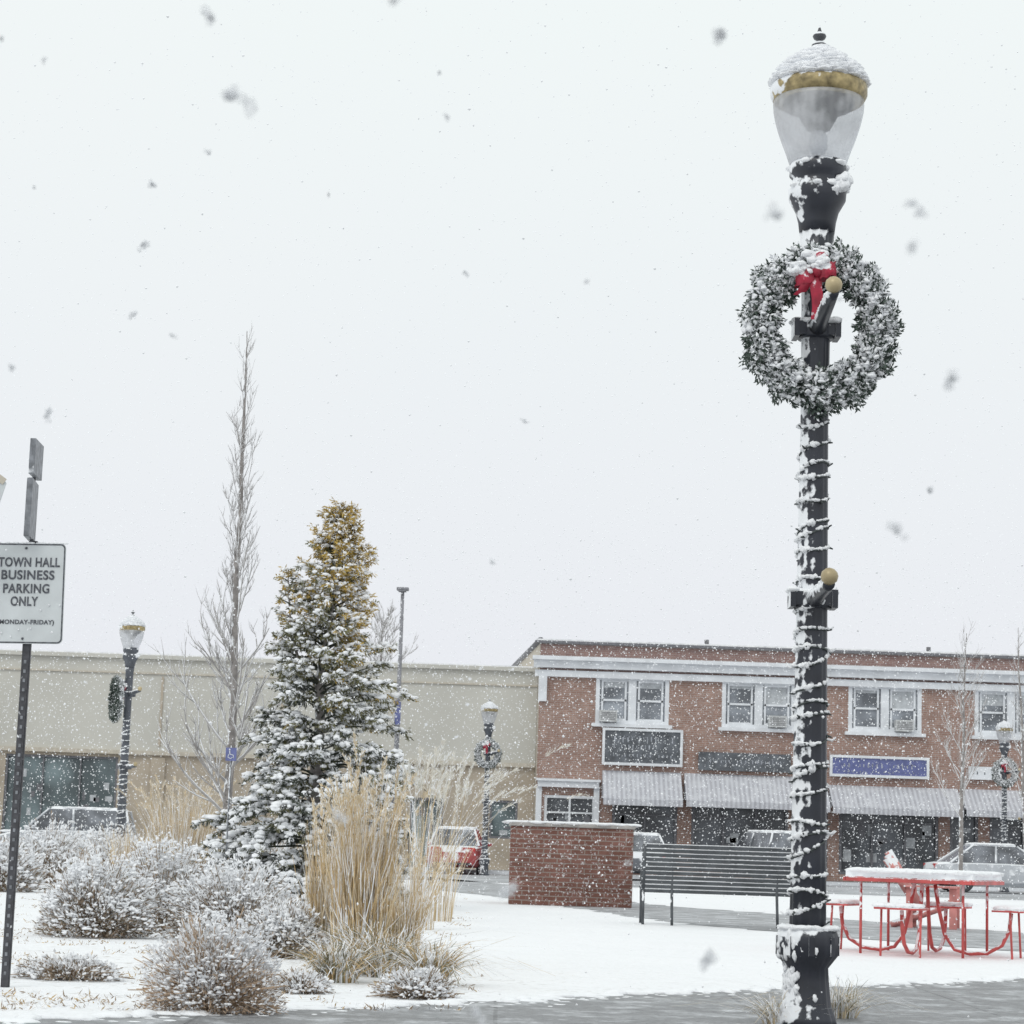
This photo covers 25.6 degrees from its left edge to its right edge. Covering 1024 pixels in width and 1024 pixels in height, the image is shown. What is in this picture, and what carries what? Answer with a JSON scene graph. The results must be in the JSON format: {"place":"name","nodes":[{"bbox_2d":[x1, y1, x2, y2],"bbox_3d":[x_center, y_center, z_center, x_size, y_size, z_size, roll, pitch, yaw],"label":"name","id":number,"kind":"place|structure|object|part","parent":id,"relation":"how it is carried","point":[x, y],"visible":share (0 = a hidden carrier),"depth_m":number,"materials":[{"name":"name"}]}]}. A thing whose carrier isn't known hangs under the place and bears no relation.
{"place":"outdoors","nodes":[
{"label":"outdoors","id":0,"kind":"place"},
{"bbox_2d":[0,649,537,869],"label":"beige building","id":1,"kind":"structure","parent":0,"point":[93,796],"depth_m":80.28,"materials":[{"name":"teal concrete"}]},
{"bbox_2d":[1,753,117,833],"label":"window","id":2,"kind":"structure","parent":1,"relation":"in","point":[93,798],"depth_m":80.12,"materials":[{"name":"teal glass"}]},
{"bbox_2d":[407,797,443,866],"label":"window","id":3,"kind":"structure","parent":1,"relation":"in","point":[425,803],"depth_m":79.98,"materials":[{"name":"grey glass"}]},
{"bbox_2d":[489,800,517,838],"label":"window","id":4,"kind":"structure","parent":1,"relation":"in","point":[498,827],"depth_m":80.00,"materials":[{"name":"teal glass"}]},
{"bbox_2d":[0,868,1023,1018],"bbox_3d":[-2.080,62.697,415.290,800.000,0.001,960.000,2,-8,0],"label":"ground","id":5,"kind":"structure","parent":0,"point":[606,959],"depth_m":19.76,"materials":[{"name":"white snow"}]},
{"bbox_2d":[0,475,6,500],"bbox_3d":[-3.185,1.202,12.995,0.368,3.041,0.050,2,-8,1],"label":"street lamp","id":6,"kind":"object","parent":5,"relation":"on","point":[3,483],"visible":1,"depth_m":13.18,"materials":[{"name":"metal"}]},
{"bbox_2d":[0,832,55,892],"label":"shrub","id":7,"kind":"object","parent":5,"relation":"on","point":[38,881],"visible":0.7,"depth_m":33.74,"materials":[{"name":"grey plant"}]},
{"bbox_2d":[0,438,68,986],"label":"parking sign","id":8,"kind":"object","parent":5,"relation":"on","point":[32,581],"visible":1,"depth_m":13.38,"materials":[{"name":"metal"}]},
{"bbox_2d":[0,810,97,882],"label":"shrub","id":9,"kind":"object","parent":5,"relation":"on","point":[54,843],"visible":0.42,"depth_m":40.47,"materials":[{"name":"grey plant"}]},
{"bbox_2d":[10,948,134,981],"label":"shrub","id":10,"kind":"object","parent":5,"relation":"on","point":[86,967],"visible":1,"depth_m":13.92,"materials":[{"name":"grey plant"}]},
{"bbox_2d":[29,844,170,939],"bbox_3d":[-3.639,3.358,19.932,1.219,0.854,1.031,5,-9,-18],"label":"shrub","id":11,"kind":"object","parent":5,"relation":"on","point":[107,906],"visible":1,"depth_m":19.73,"materials":[{"name":"grey plant"}]},
{"bbox_2d":[55,818,144,875],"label":"shrub","id":12,"kind":"object","parent":5,"relation":"on","point":[91,835],"visible":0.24,"depth_m":46.19,"materials":[{"name":"grey plant"}]},
{"bbox_2d":[37,821,186,885],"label":"shrub","id":13,"kind":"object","parent":5,"relation":"on","point":[127,845],"depth_m":36.35,"materials":[{"name":"grey plant"}]},
{"bbox_2d":[114,610,145,848],"bbox_3d":[-7.971,4.812,46.912,0.588,5.632,1.058,6,-10,-28],"label":"street lamp","id":14,"kind":"object","parent":5,"relation":"on","point":[130,625],"visible":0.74,"depth_m":47.18,"materials":[{"name":"black metal"}]},
{"bbox_2d":[108,675,127,723],"bbox_3d":[-8.276,3.925,47.266,0.341,1.061,0.958,5,-9,-20],"label":"christmas wreath","id":15,"kind":"object","parent":14,"relation":"attached to","point":[117,690],"visible":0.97,"depth_m":47.03,"materials":[{"name":"green plant"}]},
{"bbox_2d":[102,825,232,930],"bbox_3d":[-3.340,3.569,21.898,1.541,1.027,1.313,2,-8,0],"label":"shrub","id":16,"kind":"object","parent":5,"relation":"on","point":[174,869],"visible":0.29,"depth_m":21.71,"materials":[{"name":"grey plant"}]},
{"bbox_2d":[115,771,236,882],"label":"ornamental grass","id":17,"kind":"object","parent":5,"relation":"on","point":[198,835],"depth_m":40.54,"materials":[{"name":"beige plant"}]},
{"bbox_2d":[128,904,288,1014],"bbox_3d":[-1.583,2.351,11.822,0.867,0.580,0.713,2,-8,0],"label":"shrub","id":18,"kind":"object","parent":5,"relation":"on","point":[217,971],"visible":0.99,"depth_m":11.66,"materials":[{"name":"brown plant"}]},
{"bbox_2d":[143,327,301,858],"bbox_3d":[-4.636,1.443,36.096,2.172,9.280,2.328,-4,-10,35],"label":"bare tree","id":19,"kind":"object","parent":5,"relation":"on","point":[234,654],"visible":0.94,"depth_m":36.05,"materials":[{"name":"grey plant"}]},
{"bbox_2d":[156,853,301,938],"bbox_3d":[-2.486,3.471,20.239,1.464,0.812,1.211,2,-8,0],"label":"shrub","id":20,"kind":"object","parent":5,"relation":"on","point":[212,894],"visible":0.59,"depth_m":20.04,"materials":[{"name":"grey plant"}]},
{"bbox_2d":[225,746,236,874],"bbox_3d":[-3.894,4.282,30.842,0.150,2.161,0.054,2,-8,0],"label":"accessible parking sign","id":21,"kind":"object","parent":5,"relation":"on","point":[231,754],"visible":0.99,"depth_m":30.96,"materials":[{"name":"metal"}]},
{"bbox_2d":[0,890,483,1010],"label":"ground cover","id":22,"kind":"object","parent":5,"relation":"on","point":[97,997],"visible":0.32,"depth_m":12.68,"materials":[{"name":"brown plant"}]},
{"bbox_2d":[209,829,317,890],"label":"shrub","id":23,"kind":"object","parent":5,"relation":"on","point":[276,849],"visible":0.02,"depth_m":39.63,"materials":[{"name":"plant"}]},
{"bbox_2d":[236,891,330,959],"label":"shrub","id":24,"kind":"object","parent":5,"relation":"on","point":[282,922],"visible":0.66,"depth_m":17.34,"materials":[{"name":"grey plant"}]},
{"bbox_2d":[269,965,335,994],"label":"shrub","id":25,"kind":"object","parent":5,"relation":"on","point":[297,981],"visible":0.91,"depth_m":13.41,"materials":[{"name":"grey plant"}]},
{"bbox_2d":[184,496,437,910],"bbox_3d":[-2.926,3.059,31.722,3.405,6.611,3.685,10,-11,-42],"label":"spruce tree","id":26,"kind":"object","parent":5,"relation":"on","point":[332,583],"visible":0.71,"depth_m":31.37,"materials":[{"name":"green plant"}]},
{"bbox_2d":[291,786,371,957],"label":"ornamental grass","id":27,"kind":"object","parent":5,"relation":"on","point":[315,896],"depth_m":17.58,"materials":[{"name":"beige plant"}]},
{"bbox_2d":[266,929,462,983],"bbox_3d":[-1.135,2.882,14.699,1.631,0.356,1.732,6,-9,-25],"label":"strap leaf plant","id":28,"kind":"object","parent":5,"relation":"on","point":[329,968],"visible":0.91,"depth_m":14.56,"materials":[{"name":"beige plant"}]},
{"bbox_2d":[303,732,429,953],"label":"ornamental grass","id":29,"kind":"object","parent":5,"relation":"on","point":[368,890],"depth_m":16.55,"materials":[{"name":"beige plant"}]},
{"bbox_2d":[227,905,529,974],"bbox_3d":[-0.924,2.972,15.657,2.317,0.474,2.488,-2,-9,23],"label":"strap leaf plant","id":30,"kind":"object","parent":5,"relation":"on","point":[355,940],"visible":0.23,"depth_m":15.68,"materials":[{"name":"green plant"}]},
{"bbox_2d":[362,600,417,661],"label":"bare tree","id":31,"kind":"object","parent":5,"relation":"on","point":[381,636],"visible":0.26,"depth_m":110.11,"materials":[{"name":"grey plant"}]},
{"bbox_2d":[391,587,408,850],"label":"light pole","id":32,"kind":"object","parent":5,"relation":"on","point":[399,670],"visible":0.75,"depth_m":77.00,"materials":[{"name":"grey metal"}]},
{"bbox_2d":[276,912,529,977],"bbox_3d":[-0.715,2.965,15.349,2.264,0.411,2.147,2,-8,0],"label":"strap leaf plant","id":33,"kind":"object","parent":5,"relation":"on","point":[372,972],"visible":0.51,"depth_m":15.30,"materials":[{"name":"beige plant"}]},
{"bbox_2d":[359,832,461,950],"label":"ornamental grass","id":34,"kind":"object","parent":5,"relation":"on","point":[411,921],"depth_m":17.43,"materials":[{"name":"beige plant"}]},
{"bbox_2d":[366,964,464,1000],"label":"shrub","id":35,"kind":"object","parent":5,"relation":"on","point":[408,984],"visible":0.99,"depth_m":13.27,"materials":[{"name":"grey plant"}]},
{"bbox_2d":[328,930,565,984],"bbox_3d":[-0.557,2.860,14.524,1.830,0.397,2.356,-7,-12,45],"label":"strap leaf plant","id":36,"kind":"object","parent":5,"relation":"on","point":[446,965],"visible":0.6,"depth_m":14.54,"materials":[{"name":"beige plant"}]},
{"bbox_2d":[354,740,570,929],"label":"ornamental grass","id":37,"kind":"object","parent":5,"relation":"on","point":[433,781],"depth_m":24.18,"materials":[{"name":"beige plant"}]},
{"bbox_2d":[429,762,588,921],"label":"ornamental grass","id":38,"kind":"object","parent":5,"relation":"on","point":[449,898],"depth_m":27.05,"materials":[{"name":"beige plant"}]},
{"bbox_2d":[0,975,1023,1023],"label":"curb","id":39,"kind":"structure","parent":5,"relation":"on","point":[35,1017],"depth_m":13.12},
{"bbox_2d":[502,820,641,907],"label":"brick wall","id":40,"kind":"structure","parent":5,"relation":"on","point":[569,886],"depth_m":36.18,"materials":[{"name":"brick"}]},
{"bbox_2d":[394,867,1023,891],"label":"kerb","id":41,"kind":"structure","parent":5,"relation":"on","point":[827,883],"depth_m":75.05,"materials":[{"name":"grey concrete"}]},
{"bbox_2d":[639,841,790,928],"bbox_3d":[2.681,4.736,28.581,2.106,1.041,0.637,2,-8,0],"label":"park bench","id":42,"kind":"object","parent":5,"relation":"on","point":[696,887],"visible":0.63,"depth_m":28.39,"materials":[{"name":"metal"}]},
{"bbox_2d":[511,637,1023,883],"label":"brick building","id":43,"kind":"structure","parent":5,"relation":"on","point":[919,794],"depth_m":79.69,"materials":[{"name":"red brick"}]},
{"bbox_2d":[544,795,593,822],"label":"shop window","id":44,"kind":"structure","parent":43,"relation":"in","point":[564,812],"depth_m":79.46,"materials":[{"name":"grey glass"}]},
{"bbox_2d":[591,678,671,728],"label":"window","id":45,"kind":"structure","parent":43,"relation":"in","point":[628,720],"depth_m":79.98,"materials":[{"name":"white glass"}]},
{"bbox_2d":[602,727,682,766],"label":"shop sign","id":46,"kind":"object","parent":43,"relation":"attached to","point":[626,737],"visible":0.91,"depth_m":79.45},
{"bbox_2d":[612,805,676,866],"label":"shop window","id":47,"kind":"structure","parent":43,"relation":"in","point":[657,816],"depth_m":79.44,"materials":[{"name":"black glass"}]},
{"bbox_2d":[691,807,787,867],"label":"shop window","id":48,"kind":"structure","parent":43,"relation":"in","point":[727,821],"depth_m":79.44,"materials":[{"name":"black glass"}]},
{"bbox_2d":[698,752,790,772],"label":"shop sign","id":49,"kind":"object","parent":43,"relation":"attached to","point":[722,760],"visible":0.98,"depth_m":79.40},
{"bbox_2d":[718,682,794,732],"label":"window","id":50,"kind":"structure","parent":43,"relation":"in","point":[781,726],"depth_m":79.98,"materials":[{"name":"white glass"}]},
{"bbox_2d":[826,813,827,879],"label":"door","id":51,"kind":"structure","parent":43,"relation":"in","point":[827,813],"depth_m":79.20,"materials":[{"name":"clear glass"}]},
{"bbox_2d":[829,755,928,778],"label":"shop sign","id":52,"kind":"object","parent":43,"relation":"attached to","point":[889,765],"visible":0.94,"depth_m":79.39,"materials":[{"name":"blue"}]},
{"bbox_2d":[844,687,925,736],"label":"window","id":53,"kind":"structure","parent":43,"relation":"in","point":[878,708],"depth_m":79.98,"materials":[{"name":"white glass"}]},
{"bbox_2d":[839,813,937,873],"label":"shop window","id":54,"kind":"structure","parent":43,"relation":"in","point":[910,843],"depth_m":79.36,"materials":[{"name":"black glass"}]},
{"bbox_2d":[950,809,977,851],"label":"door","id":55,"kind":"structure","parent":43,"relation":"in","point":[973,821],"depth_m":79.42,"materials":[{"name":"grey glass"}]},
{"bbox_2d":[968,766,1000,779],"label":"shop sign","id":56,"kind":"object","parent":43,"relation":"attached to","point":[988,775],"visible":0.49,"depth_m":79.38,"materials":[{"name":"white"}]},
{"bbox_2d":[971,691,1023,740],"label":"window","id":57,"kind":"structure","parent":43,"relation":"in","point":[999,706],"depth_m":80.00,"materials":[{"name":"white glass"}]},
{"bbox_2d":[990,814,1023,848],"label":"shop window","id":58,"kind":"structure","parent":43,"relation":"in","point":[995,830],"depth_m":79.44,"materials":[{"name":"grey glass"}]},
{"bbox_2d":[826,867,1023,959],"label":"picnic table","id":59,"kind":"object","parent":5,"relation":"on","point":[963,878],"visible":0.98,"depth_m":21.77,"materials":[{"name":"red paint"}]},
{"bbox_2d":[930,619,987,901],"bbox_3d":[9.180,5.037,45.786,1.175,5.932,1.382,2,-8,0],"label":"bare tree","id":60,"kind":"object","parent":5,"relation":"on","point":[960,794],"visible":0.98,"depth_m":45.87,"materials":[{"name":"grey plant"}]},
{"bbox_2d":[1002,621,1023,841],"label":"bare tree","id":61,"kind":"object","parent":5,"relation":"on","point":[1020,708],"visible":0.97,"depth_m":49.84,"materials":[{"name":"grey plant"}]},
{"bbox_2d":[0,0,1023,1020],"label":"falling snow","id":62,"kind":"structure","parent":0,"point":[546,570],"depth_m":42.86,"materials":[{"name":"white snow"}]},
{"bbox_2d":[0,978,1023,1023],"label":"sidewalk","id":63,"kind":"structure","parent":0,"point":[983,1002],"depth_m":12.87,"materials":[{"name":"grey concrete"}]},
{"bbox_2d":[651,989,891,1023],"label":"ornamental grass","id":64,"kind":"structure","parent":63,"relation":"on","point":[770,1014],"depth_m":12.10,"materials":[{"name":"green plant"}]},
{"bbox_2d":[676,970,958,1018],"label":"ornamental grass","id":65,"kind":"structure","parent":63,"relation":"on","point":[851,1008],"depth_m":12.80,"materials":[{"name":"beige plant"}]},
{"bbox_2d":[768,25,871,1023],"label":"street lamp","id":66,"kind":"object","parent":63,"relation":"on","point":[819,87],"visible":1,"depth_m":12.37,"materials":[{"name":"black metal"}]},
{"bbox_2d":[736,236,905,420],"bbox_3d":[1.712,-1.026,12.478,0.958,1.061,0.341,2,-8,0],"label":"christmas wreath","id":67,"kind":"object","parent":66,"relation":"hanging from","point":[803,268],"visible":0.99,"depth_m":12.44,"materials":[{"name":"green plant"}]},
{"bbox_2d":[0,0,1023,665],"label":"sky","id":68,"kind":"structure","parent":0,"point":[269,42],"materials":[{"name":"white"}]},
{"bbox_2d":[49,859,1023,899],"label":"road","id":69,"kind":"structure","parent":0,"point":[855,890],"depth_m":64.73,"materials":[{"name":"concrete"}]},
{"bbox_2d":[0,806,137,861],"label":"parked car","id":70,"kind":"object","parent":69,"relation":"on","point":[67,815],"visible":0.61,"depth_m":70.63,"materials":[{"name":"white paint"}]},
{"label":"window","id":71,"kind":"part","parent":70,"relation":"part of","materials":[{"name":"grey glass"}]},
{"bbox_2d":[424,826,491,874],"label":"parked car","id":72,"kind":"object","parent":69,"relation":"on","point":[473,858],"visible":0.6,"depth_m":71.47,"materials":[{"name":"red paint"}]},
{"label":"window","id":73,"kind":"part","parent":72,"relation":"part of","materials":[{"name":"grey glass"}]},
{"bbox_2d":[479,698,499,875],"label":"street lamp","id":74,"kind":"object","parent":69,"relation":"on","point":[488,724],"visible":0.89,"depth_m":71.33,"materials":[{"name":"black metal"}]},
{"bbox_2d":[473,738,502,769],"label":"christmas wreath","id":75,"kind":"object","parent":74,"relation":"attached to","point":[484,742],"visible":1,"depth_m":71.40,"materials":[{"name":"green plant"}]},
{"bbox_2d":[633,832,670,879],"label":"parked car","id":76,"kind":"object","parent":69,"relation":"on","point":[637,860],"visible":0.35,"depth_m":70.82,"materials":[{"name":"paint"}]},
{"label":"window","id":77,"kind":"part","parent":76,"relation":"part of","materials":[{"name":"grey glass"}]},
{"bbox_2d":[723,830,791,882],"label":"parked car","id":78,"kind":"object","parent":69,"relation":"on","point":[755,838],"visible":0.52,"depth_m":71.73,"materials":[{"name":"paint"}]},
{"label":"window","id":79,"kind":"part","parent":78,"relation":"part of","materials":[{"name":"grey glass"}]},
{"bbox_2d":[923,842,1023,891],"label":"parked car","id":80,"kind":"object","parent":69,"relation":"on","point":[994,853],"visible":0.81,"depth_m":68.48,"materials":[{"name":"white paint"}]},
{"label":"window","id":81,"kind":"part","parent":80,"relation":"part of","materials":[{"name":"grey glass"}]},
{"bbox_2d":[995,717,1020,891],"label":"street lamp","id":82,"kind":"object","parent":69,"relation":"on","point":[1003,738],"visible":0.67,"depth_m":72.74,"materials":[{"name":"black metal"}]},
{"bbox_2d":[991,756,1019,788],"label":"christmas wreath","id":83,"kind":"object","parent":82,"relation":"attached to","point":[998,780],"visible":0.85,"depth_m":72.65,"materials":[{"name":"green plant"}]},
{"bbox_2d":[59,855,1022,887],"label":"shop sidewalk","id":84,"kind":"structure","parent":0,"point":[826,881],"depth_m":77.42,"materials":[{"name":"grey concrete"}]},
{"bbox_2d":[411,877,1023,950],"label":"path","id":85,"kind":"structure","parent":0,"point":[764,921],"depth_m":30.93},
{"bbox_2d":[883,849,959,929],"bbox_3d":[5.589,5.158,30.778,1.000,1.066,0.800,0,-9,15],"label":"garden chair","id":86,"kind":"object","parent":85,"relation":"on","point":[890,860],"visible":0.45,"depth_m":30.50,"materials":[{"name":"red paint"}]}
]}

